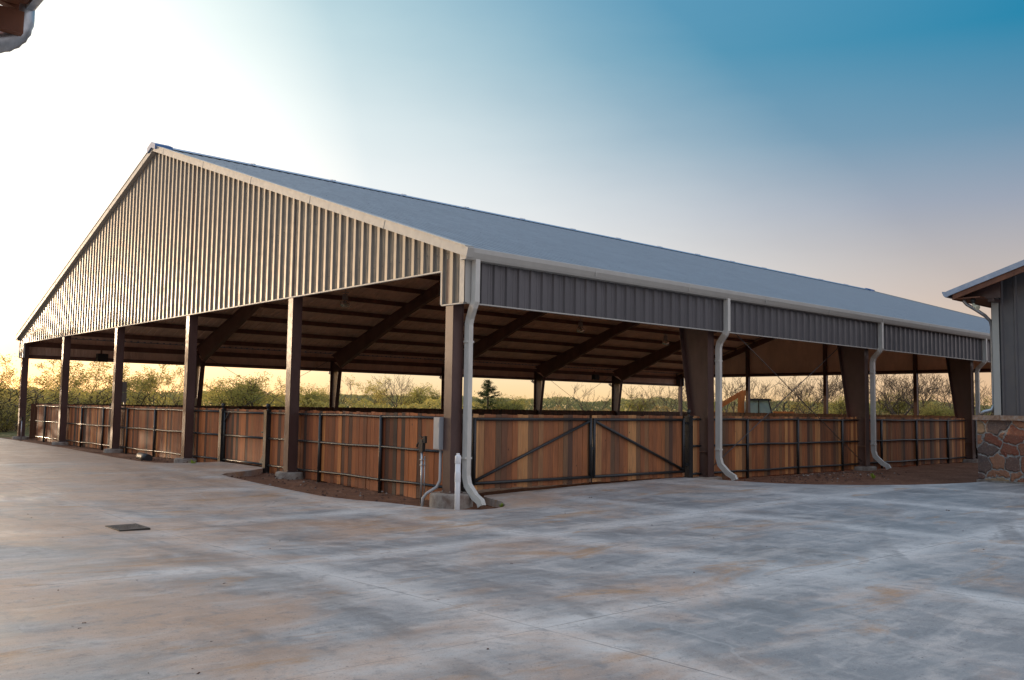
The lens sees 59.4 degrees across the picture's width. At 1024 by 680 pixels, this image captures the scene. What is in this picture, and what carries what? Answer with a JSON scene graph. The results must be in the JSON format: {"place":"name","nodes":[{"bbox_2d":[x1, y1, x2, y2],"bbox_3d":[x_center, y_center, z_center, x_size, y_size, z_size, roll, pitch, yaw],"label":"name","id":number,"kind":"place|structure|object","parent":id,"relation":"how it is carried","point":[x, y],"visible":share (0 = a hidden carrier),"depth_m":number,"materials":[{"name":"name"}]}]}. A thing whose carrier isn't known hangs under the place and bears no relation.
{"place":"outdoors","nodes":[
{"label":"outdoors","id":0,"kind":"place"},
{"bbox_2d":[0,418,977,509],"bbox_3d":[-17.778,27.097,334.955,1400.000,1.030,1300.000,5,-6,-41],"label":"ground","id":1,"kind":"structure","parent":0,"point":[950,473],"depth_m":21.76,"materials":[{"name":"brown soil"}]},
{"bbox_2d":[0,412,28,431],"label":"shrub","id":2,"kind":"object","parent":1,"relation":"on","point":[14,419],"visible":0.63,"depth_m":45.24,"materials":[{"name":"green plant"}]},
{"bbox_2d":[0,405,29,431],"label":"shrub","id":3,"kind":"object","parent":1,"relation":"on","point":[5,417],"visible":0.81,"depth_m":44.99,"materials":[{"name":"green plant"}]},
{"bbox_2d":[0,378,29,414],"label":"shrub","id":4,"kind":"object","parent":1,"relation":"on","point":[8,391],"visible":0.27,"depth_m":51.16,"materials":[{"name":"green plant"}]},
{"bbox_2d":[0,388,30,428],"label":"shrub","id":5,"kind":"object","parent":1,"relation":"on","point":[6,401],"visible":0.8,"depth_m":47.00,"materials":[{"name":"green plant"}]},
{"bbox_2d":[0,353,31,394],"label":"oak tree","id":6,"kind":"object","parent":1,"relation":"on","point":[6,376],"visible":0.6,"depth_m":64.81,"materials":[{"name":"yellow plant"}]},
{"bbox_2d":[0,0,42,52],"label":"building","id":7,"kind":"structure","parent":1,"relation":"on","point":[17,19],"depth_m":4.41,"materials":[{"name":"grey metal"}]},
{"bbox_2d":[0,383,68,426],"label":"shrub","id":8,"kind":"object","parent":1,"relation":"on","point":[30,394],"visible":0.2,"depth_m":55.03,"materials":[{"name":"green plant"}]},
{"bbox_2d":[0,387,73,430],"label":"shrub","id":9,"kind":"object","parent":1,"relation":"on","point":[29,400],"visible":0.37,"depth_m":48.61,"materials":[{"name":"green plant"}]},
{"bbox_2d":[17,386,73,424],"bbox_3d":[-28.607,4.602,55.200,4.704,3.742,5.487,2,-4,-11],"label":"shrub","id":10,"kind":"object","parent":1,"relation":"on","point":[47,400],"visible":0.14,"depth_m":54.63,"materials":[{"name":"green plant"}]},
{"bbox_2d":[18,383,79,424],"bbox_3d":[-30.387,4.684,57.742,6.632,3.899,5.513,-1,-5,20],"label":"shrub","id":11,"kind":"object","parent":1,"relation":"on","point":[57,390],"visible":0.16,"depth_m":57.47,"materials":[{"name":"green plant"}]},
{"bbox_2d":[16,360,89,397],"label":"oak tree","id":12,"kind":"object","parent":1,"relation":"on","point":[55,381],"visible":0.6,"depth_m":68.81,"materials":[{"name":"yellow plant"}]},
{"bbox_2d":[44,361,83,395],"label":"oak tree","id":13,"kind":"object","parent":1,"relation":"on","point":[60,375],"visible":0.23,"depth_m":72.68,"materials":[{"name":"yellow plant"}]},
{"bbox_2d":[43,362,89,397],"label":"oak tree","id":14,"kind":"object","parent":1,"relation":"on","point":[69,383],"visible":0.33,"depth_m":70.67,"materials":[{"name":"green plant"}]},
{"bbox_2d":[54,387,108,403],"bbox_3d":[-28.029,4.747,57.401,5.202,3.680,6.258,4,-5,-34],"label":"shrub","id":15,"kind":"object","parent":1,"relation":"on","point":[71,397],"visible":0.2,"depth_m":58.23,"materials":[{"name":"green plant"}]},
{"bbox_2d":[50,385,136,404],"bbox_3d":[-28.248,4.969,59.441,6.866,4.100,5.413,0,-4,12],"label":"shrub","id":16,"kind":"object","parent":1,"relation":"on","point":[101,398],"visible":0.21,"depth_m":58.65,"materials":[{"name":"green plant"}]},
{"bbox_2d":[77,362,113,402],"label":"oak tree","id":17,"kind":"object","parent":1,"relation":"on","point":[96,376],"visible":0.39,"depth_m":72.51,"materials":[{"name":"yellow plant"}]},
{"bbox_2d":[70,389,132,404],"bbox_3d":[-27.390,4.862,59.074,5.319,3.762,6.398,-2,-5,35],"label":"shrub","id":18,"kind":"object","parent":1,"relation":"on","point":[108,401],"visible":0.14,"depth_m":59.14,"materials":[{"name":"green plant"}]},
{"bbox_2d":[80,361,145,402],"bbox_3d":[-28.695,3.996,64.348,4.471,5.553,3.542,0,-4,10],"label":"oak tree","id":19,"kind":"object","parent":1,"relation":"on","point":[109,381],"visible":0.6,"depth_m":64.17,"materials":[{"name":"green plant"}]},
{"bbox_2d":[69,362,178,404],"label":"oak tree","id":20,"kind":"object","parent":1,"relation":"on","point":[150,379],"visible":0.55,"depth_m":67.29,"materials":[{"name":"green plant"}]},
{"bbox_2d":[122,382,126,403],"bbox_3d":[-18.442,3.324,42.487,0.270,2.700,0.180,5,-6,-41],"label":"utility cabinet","id":21,"kind":"object","parent":1,"relation":"on","point":[124,389],"visible":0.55,"depth_m":42.51,"materials":[{"name":"metal"}]},
{"bbox_2d":[35,404,221,461],"bbox_3d":[-13.873,3.153,30.795,0.098,1.812,18.350,5,-6,-41],"label":"board fence","id":22,"kind":"object","parent":1,"relation":"on","point":[154,431],"visible":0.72,"depth_m":28.66,"materials":[{"name":"brown wood"}]},
{"bbox_2d":[100,386,158,404],"bbox_3d":[-26.673,5.057,61.788,6.536,3.843,5.434,-1,-5,25],"label":"shrub","id":23,"kind":"object","parent":1,"relation":"on","point":[134,397],"visible":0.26,"depth_m":61.28,"materials":[{"name":"green plant"}]},
{"bbox_2d":[136,452,152,460],"bbox_3d":[-10.698,3.407,26.099,0.220,0.230,1.059,4,-5,-35],"label":"corrugated pipe","id":24,"kind":"object","parent":1,"relation":"on","point":[144,456],"visible":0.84,"depth_m":25.74,"materials":[{"name":"grey plastic"}]},
{"bbox_2d":[130,364,177,403],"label":"oak tree","id":25,"kind":"object","parent":1,"relation":"on","point":[162,373],"visible":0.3,"depth_m":76.22,"materials":[{"name":"green plant"}]},
{"bbox_2d":[127,365,183,404],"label":"oak tree","id":26,"kind":"object","parent":1,"relation":"on","point":[156,384],"visible":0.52,"depth_m":68.31,"materials":[{"name":"green plant"}]},
{"bbox_2d":[139,389,208,405],"bbox_3d":[-23.190,5.130,61.605,4.889,3.890,5.703,4,-5,-33],"label":"shrub","id":27,"kind":"object","parent":1,"relation":"on","point":[175,402],"visible":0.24,"depth_m":61.95,"materials":[{"name":"green plant"}]},
{"bbox_2d":[161,367,203,404],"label":"oak tree","id":28,"kind":"object","parent":1,"relation":"on","point":[176,384],"visible":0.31,"depth_m":74.97,"materials":[{"name":"green plant"}]},
{"bbox_2d":[217,403,226,461],"bbox_3d":[-7.717,2.651,23.875,0.174,1.948,0.174,5,-6,-41],"label":"gate post","id":29,"kind":"object","parent":1,"relation":"on","point":[220,433],"visible":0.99,"depth_m":23.82,"materials":[{"name":"black paint"}]},
{"bbox_2d":[222,408,265,465],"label":"walk gate","id":30,"kind":"structure","parent":29,"relation":"attached to","point":[244,437],"depth_m":22.98,"materials":[{"name":"brown wood"}]},
{"bbox_2d":[207,371,276,405],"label":"leafy tree","id":31,"kind":"object","parent":1,"relation":"on","point":[247,396],"visible":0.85,"depth_m":69.29,"materials":[{"name":"green plant"}]},
{"bbox_2d":[202,374,283,405],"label":"leafy tree","id":32,"kind":"object","parent":1,"relation":"on","point":[263,400],"visible":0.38,"depth_m":71.10,"materials":[{"name":"green plant"}]},
{"bbox_2d":[4,386,486,420],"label":"undergrowth","id":33,"kind":"object","parent":1,"relation":"on","point":[434,403],"visible":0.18,"depth_m":73.17,"materials":[{"name":"green plant"}]},
{"bbox_2d":[262,404,270,472],"bbox_3d":[-5.989,2.530,21.936,0.174,1.948,0.174,5,-6,-41],"label":"gate post","id":34,"kind":"object","parent":1,"relation":"on","point":[266,441],"visible":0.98,"depth_m":21.88,"materials":[{"name":"black paint"}]},
{"bbox_2d":[257,375,309,405],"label":"oak tree","id":35,"kind":"object","parent":1,"relation":"on","point":[277,389],"visible":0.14,"depth_m":74.61,"materials":[{"name":"green plant"}]},
{"bbox_2d":[273,382,328,406],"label":"leafy tree","id":36,"kind":"object","parent":1,"relation":"on","point":[314,394],"visible":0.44,"depth_m":76.46,"materials":[{"name":"green plant"}]},
{"bbox_2d":[322,378,351,403],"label":"bare tree","id":37,"kind":"object","parent":1,"relation":"on","point":[346,391],"visible":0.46,"depth_m":83.66,"materials":[{"name":"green plant"}]},
{"bbox_2d":[29,403,679,438],"bbox_3d":[-4.028,5.030,53.882,45.220,1.832,0.080,5,-6,-41],"label":"board fence","id":38,"kind":"object","parent":1,"relation":"on","point":[33,422],"visible":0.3,"depth_m":52.45,"materials":[{"name":"wood"}]},
{"bbox_2d":[267,409,443,499],"bbox_3d":[-3.521,2.425,19.174,0.098,1.812,7.210,5,-6,-41],"label":"board fence","id":39,"kind":"object","parent":1,"relation":"on","point":[379,452],"visible":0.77,"depth_m":18.70,"materials":[{"name":"brown wood"}]},
{"bbox_2d":[344,375,394,407],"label":"oak tree","id":40,"kind":"object","parent":1,"relation":"on","point":[368,390],"visible":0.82,"depth_m":84.94,"materials":[{"name":"green plant"}]},
{"bbox_2d":[367,374,389,407],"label":"oak tree","id":41,"kind":"object","parent":1,"relation":"on","point":[378,388],"visible":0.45,"depth_m":87.93,"materials":[{"name":"green plant"}]},
{"bbox_2d":[372,375,414,407],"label":"bare tree","id":42,"kind":"object","parent":1,"relation":"on","point":[408,385],"visible":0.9,"depth_m":85.74,"materials":[{"name":"brown plant"}]},
{"bbox_2d":[379,375,410,407],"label":"bare tree","id":43,"kind":"object","parent":1,"relation":"on","point":[389,397],"visible":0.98,"depth_m":84.26,"materials":[{"name":"brown plant"}]},
{"bbox_2d":[390,382,431,407],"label":"leafy tree","id":44,"kind":"object","parent":1,"relation":"on","point":[417,396],"visible":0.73,"depth_m":91.37,"materials":[{"name":"green plant"}]},
{"bbox_2d":[416,435,426,503],"bbox_3d":[-1.668,2.405,16.529,0.096,1.309,0.260,5,-6,-41],"label":"water hydrant","id":45,"kind":"object","parent":1,"relation":"on","point":[422,442],"visible":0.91,"depth_m":16.49,"materials":[{"name":"metal"}]},
{"bbox_2d":[421,450,441,505],"bbox_3d":[-1.462,2.561,16.231,0.371,1.161,0.060,1,-4,-7],"label":"conduit pipe","id":46,"kind":"object","parent":1,"relation":"on","point":[438,482],"visible":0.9,"depth_m":16.23,"materials":[{"name":"grey metal"}]},
{"bbox_2d":[410,386,462,408],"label":"leafy tree","id":47,"kind":"object","parent":1,"relation":"on","point":[433,392],"visible":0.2,"depth_m":95.34,"materials":[{"name":"green plant"}]},
{"bbox_2d":[454,453,460,509],"bbox_3d":[-0.896,2.402,14.763,0.102,1.070,0.102,5,-6,-41],"label":"standpipe","id":48,"kind":"object","parent":1,"relation":"on","point":[457,479],"visible":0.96,"depth_m":14.73,"materials":[{"name":"white plastic"}]},
{"bbox_2d":[461,414,473,491],"bbox_3d":[-0.837,2.193,16.559,0.164,1.958,0.164,5,-6,-41],"label":"gate post","id":49,"kind":"object","parent":1,"relation":"on","point":[463,488],"visible":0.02,"depth_m":16.55,"materials":[{"name":"black metal"}]},
{"bbox_2d":[472,379,505,408],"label":"cedar tree","id":50,"kind":"object","parent":1,"relation":"on","point":[488,390],"visible":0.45,"depth_m":73.69,"materials":[{"name":"green plant"}]},
{"bbox_2d":[9,387,991,414],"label":"distant wood","id":51,"kind":"object","parent":1,"relation":"on","point":[547,402],"visible":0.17,"depth_m":192.83,"materials":[{"name":"green plant"}]},
{"bbox_2d":[12,142,990,509],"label":"arena barn","id":52,"kind":"structure","parent":1,"relation":"on","point":[194,264],"depth_m":27.19,"materials":[{"name":"grey metal"}]},
{"bbox_2d":[96,349,107,361],"bbox_3d":[-18.392,0.679,40.264,0.440,0.600,0.320,5,-6,-41],"label":"loudspeaker","id":53,"kind":"object","parent":52,"relation":"attached to","point":[100,357],"visible":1,"depth_m":40.13,"materials":[{"name":"grey plastic"}]},
{"bbox_2d":[340,289,349,306],"bbox_3d":[-7.675,-1.939,41.294,0.500,0.880,0.500,5,-6,-41],"label":"bay lamp","id":54,"kind":"object","parent":52,"relation":"hanging from","point":[344,302],"visible":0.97,"depth_m":41.16,"materials":[{"name":"metal"}]},
{"bbox_2d":[433,417,443,449],"bbox_3d":[-1.304,1.696,16.318,0.196,0.580,0.185,5,-6,-41],"label":"electrical box","id":55,"kind":"object","parent":52,"relation":"attached to","point":[438,433],"visible":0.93,"depth_m":16.23,"materials":[{"name":"grey metal"}]},
{"bbox_2d":[576,318,584,332],"bbox_3d":[3.967,-0.862,52.000,0.500,0.880,0.500,5,-6,-41],"label":"bay lamp","id":56,"kind":"object","parent":52,"relation":"hanging from","point":[580,329],"visible":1,"depth_m":51.87,"materials":[{"name":"metal"}]},
{"bbox_2d":[693,416,701,476],"bbox_3d":[4.317,2.549,21.103,0.362,1.525,0.083,5,-6,-41],"label":"board fence","id":57,"kind":"object","parent":52,"relation":"attached to","point":[696,446],"visible":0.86,"depth_m":21.15,"materials":[{"name":"brown wood"}]},
{"bbox_2d":[485,394,526,409],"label":"leafy tree","id":58,"kind":"object","parent":1,"relation":"on","point":[502,405],"visible":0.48,"depth_m":71.62,"materials":[{"name":"green plant"}]},
{"bbox_2d":[507,396,529,409],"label":"leafy tree","id":59,"kind":"object","parent":1,"relation":"on","point":[516,401],"visible":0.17,"depth_m":99.69,"materials":[{"name":"green plant"}]},
{"bbox_2d":[130,457,929,504],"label":"dirt clods","id":60,"kind":"object","parent":1,"relation":"on","point":[818,474],"visible":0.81,"depth_m":21.63,"materials":[{"name":"soil"}]},
{"bbox_2d":[573,386,598,410],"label":"bare tree","id":61,"kind":"object","parent":1,"relation":"on","point":[583,397],"visible":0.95,"depth_m":99.96,"materials":[{"name":"brown plant"}]},
{"bbox_2d":[620,394,654,410],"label":"leafy tree","id":62,"kind":"object","parent":1,"relation":"on","point":[633,406],"visible":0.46,"depth_m":108.07,"materials":[{"name":"green plant"}]},
{"bbox_2d":[626,388,655,410],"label":"bare tree","id":63,"kind":"object","parent":1,"relation":"on","point":[641,399],"visible":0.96,"depth_m":91.77,"materials":[{"name":"brown plant"}]},
{"bbox_2d":[653,386,684,411],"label":"bare tree","id":64,"kind":"object","parent":1,"relation":"on","point":[665,397],"visible":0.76,"depth_m":98.14,"materials":[{"name":"brown plant"}]},
{"bbox_2d":[658,387,685,411],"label":"bare tree","id":65,"kind":"object","parent":1,"relation":"on","point":[663,398],"visible":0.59,"depth_m":93.33,"materials":[{"name":"brown plant"}]},
{"bbox_2d":[684,409,693,477],"bbox_3d":[4.113,2.592,20.876,0.164,1.958,0.164,5,-6,-41],"label":"gate post","id":66,"kind":"object","parent":1,"relation":"on","point":[688,473],"visible":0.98,"depth_m":20.83,"materials":[{"name":"black paint"}]},
{"bbox_2d":[592,415,687,481],"bbox_3d":[2.871,2.373,19.830,3.166,1.418,0.109,5,-6,-41],"label":"gate leaf","id":67,"kind":"object","parent":66,"relation":"attached to","point":[631,447],"visible":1,"depth_m":19.76,"materials":[{"name":"brown wood"}]},
{"bbox_2d":[483,403,900,414],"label":"undergrowth","id":68,"kind":"object","parent":1,"relation":"on","point":[606,409],"visible":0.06,"depth_m":95.10,"materials":[{"name":"green plant"}]},
{"bbox_2d":[714,377,745,411],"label":"bare tree","id":69,"kind":"object","parent":1,"relation":"on","point":[726,410],"visible":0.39,"depth_m":85.97,"materials":[{"name":"brown plant"}]},
{"bbox_2d":[722,379,744,412],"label":"bare tree","id":70,"kind":"object","parent":1,"relation":"on","point":[731,392],"visible":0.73,"depth_m":82.70,"materials":[{"name":"brown plant"}]},
{"bbox_2d":[714,390,793,412],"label":"backhoe","id":71,"kind":"object","parent":1,"relation":"on","point":[760,405],"visible":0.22,"depth_m":71.14,"materials":[{"name":"orange paint"}]},
{"bbox_2d":[750,401,770,412],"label":"cab window","id":72,"kind":"structure","parent":71,"relation":"in","point":[764,407],"depth_m":71.00,"materials":[{"name":"clear glass"}]},
{"bbox_2d":[733,377,779,398],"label":"bare tree","id":73,"kind":"object","parent":1,"relation":"on","point":[763,387],"visible":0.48,"depth_m":91.12,"materials":[{"name":"brown plant"}]},
{"bbox_2d":[739,379,785,410],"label":"bare tree","id":74,"kind":"object","parent":1,"relation":"on","point":[764,392],"visible":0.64,"depth_m":93.97,"materials":[{"name":"brown plant"}]},
{"bbox_2d":[768,384,794,411],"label":"bare tree","id":75,"kind":"object","parent":1,"relation":"on","point":[780,398],"visible":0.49,"depth_m":96.41,"materials":[{"name":"brown plant"}]},
{"bbox_2d":[714,416,858,478],"bbox_3d":[7.406,2.935,23.820,7.260,1.812,0.100,5,-6,-41],"label":"board fence","id":76,"kind":"object","parent":1,"relation":"on","point":[771,445],"visible":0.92,"depth_m":23.72,"materials":[{"name":"brown wood"}]},
{"bbox_2d":[770,377,814,412],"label":"bare tree","id":77,"kind":"object","parent":1,"relation":"on","point":[792,390],"visible":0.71,"depth_m":90.71,"materials":[{"name":"brown plant"}]},
{"bbox_2d":[771,392,828,413],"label":"oak tree","id":78,"kind":"object","parent":1,"relation":"on","point":[793,406],"visible":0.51,"depth_m":91.18,"materials":[{"name":"green plant"}]},
{"bbox_2d":[780,375,842,412],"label":"bare tree","id":79,"kind":"object","parent":1,"relation":"on","point":[806,390],"visible":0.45,"depth_m":93.10,"materials":[{"name":"brown plant"}]},
{"bbox_2d":[790,376,840,413],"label":"bare tree","id":80,"kind":"object","parent":1,"relation":"on","point":[805,389],"visible":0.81,"depth_m":85.19,"materials":[{"name":"brown plant"}]},
{"bbox_2d":[790,377,840,413],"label":"bare tree","id":81,"kind":"object","parent":1,"relation":"on","point":[812,390],"visible":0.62,"depth_m":87.59,"materials":[{"name":"brown plant"}]},
{"bbox_2d":[789,375,842,412],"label":"bare tree","id":82,"kind":"object","parent":1,"relation":"on","point":[832,384],"visible":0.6,"depth_m":86.63,"materials":[{"name":"brown plant"}]},
{"bbox_2d":[682,411,954,418],"bbox_3d":[22.932,5.703,57.675,0.078,1.842,29.675,5,-6,-41],"label":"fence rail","id":83,"kind":"object","parent":1,"relation":"on","point":[798,415],"visible":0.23,"depth_m":61.09,"materials":[{"name":"black paint"}]},
{"bbox_2d":[805,393,846,413],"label":"leafy tree","id":84,"kind":"object","parent":1,"relation":"on","point":[841,404],"visible":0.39,"depth_m":79.84,"materials":[{"name":"green plant"}]},
{"bbox_2d":[808,375,843,409],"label":"bare tree","id":85,"kind":"object","parent":1,"relation":"on","point":[841,386],"visible":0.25,"depth_m":91.12,"materials":[{"name":"brown plant"}]},
{"bbox_2d":[869,375,903,414],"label":"bare tree","id":86,"kind":"object","parent":1,"relation":"on","point":[885,396],"visible":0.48,"depth_m":87.28,"materials":[{"name":"brown plant"}]},
{"bbox_2d":[869,374,908,414],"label":"bare tree","id":87,"kind":"object","parent":1,"relation":"on","point":[886,390],"visible":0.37,"depth_m":92.07,"materials":[{"name":"brown plant"}]},
{"bbox_2d":[869,374,921,414],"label":"bare tree","id":88,"kind":"object","parent":1,"relation":"on","point":[886,405],"visible":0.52,"depth_m":88.53,"materials":[{"name":"brown plant"}]},
{"bbox_2d":[869,392,929,414],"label":"leafy tree","id":89,"kind":"object","parent":1,"relation":"on","point":[902,408],"visible":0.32,"depth_m":91.12,"materials":[{"name":"green plant"}]},
{"bbox_2d":[877,378,924,411],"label":"bare tree","id":90,"kind":"object","parent":1,"relation":"on","point":[897,393],"visible":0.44,"depth_m":90.02,"materials":[{"name":"brown plant"}]},
{"bbox_2d":[880,373,939,413],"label":"bare tree","id":91,"kind":"object","parent":1,"relation":"on","point":[912,390],"visible":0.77,"depth_m":86.06,"materials":[{"name":"brown plant"}]},
{"bbox_2d":[879,374,941,414],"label":"bare tree","id":92,"kind":"object","parent":1,"relation":"on","point":[911,406],"visible":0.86,"depth_m":85.51,"materials":[{"name":"brown plant"}]},
{"bbox_2d":[887,374,944,410],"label":"bare tree","id":93,"kind":"object","parent":1,"relation":"on","point":[898,385],"visible":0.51,"depth_m":88.99,"materials":[{"name":"brown plant"}]},
{"bbox_2d":[869,417,966,468],"bbox_3d":[13.107,3.400,28.870,7.240,1.811,0.100,5,-6,-41],"label":"board fence","id":94,"kind":"object","parent":1,"relation":"on","point":[910,441],"visible":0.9,"depth_m":28.89,"materials":[{"name":"brown wood"}]},
{"bbox_2d":[900,374,948,414],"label":"bare tree","id":95,"kind":"object","parent":1,"relation":"on","point":[938,388],"visible":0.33,"depth_m":91.82,"materials":[{"name":"brown plant"}]},
{"bbox_2d":[907,400,954,415],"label":"leafy tree","id":96,"kind":"object","parent":1,"relation":"on","point":[925,412],"visible":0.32,"depth_m":84.48,"materials":[{"name":"green plant"}]},
{"bbox_2d":[919,402,954,415],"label":"leafy tree","id":97,"kind":"object","parent":1,"relation":"on","point":[947,413],"visible":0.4,"depth_m":83.13,"materials":[{"name":"green plant"}]},
{"bbox_2d":[932,376,952,405],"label":"bare tree","id":98,"kind":"object","parent":1,"relation":"on","point":[943,394],"visible":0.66,"depth_m":87.38,"materials":[{"name":"brown plant"}]},
{"bbox_2d":[919,375,991,410],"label":"bare tree","id":99,"kind":"object","parent":1,"relation":"on","point":[948,392],"visible":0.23,"depth_m":93.25,"materials":[{"name":"brown plant"}]},
{"bbox_2d":[942,260,1023,483],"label":"stone building","id":100,"kind":"structure","parent":1,"relation":"on","point":[1000,431],"depth_m":20.60,"materials":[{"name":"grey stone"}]},
{"bbox_2d":[0,438,1023,679],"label":"pavement","id":101,"kind":"structure","parent":0,"point":[873,582],"depth_m":8.27,"materials":[{"name":"concrete"}]},
{"bbox_2d":[105,523,149,530],"bbox_3d":[-5.111,2.507,11.927,0.400,0.049,0.560,5,-6,-41],"label":"drain grate","id":102,"kind":"object","parent":101,"relation":"on","point":[129,527],"visible":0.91,"depth_m":11.88,"materials":[{"name":"metal"}]},
{"bbox_2d":[0,0,1023,413],"label":"sky","id":103,"kind":"structure","parent":0,"point":[877,145],"materials":[{"name":"blue"}]},
{"bbox_2d":[472,414,594,489],"bbox_3d":[0.488,2.179,17.711,3.256,1.419,0.121,5,-6,-41],"label":"gate leaf","id":104,"kind":"object","parent":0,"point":[518,450],"visible":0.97,"depth_m":17.64,"materials":[{"name":"brown wood"}]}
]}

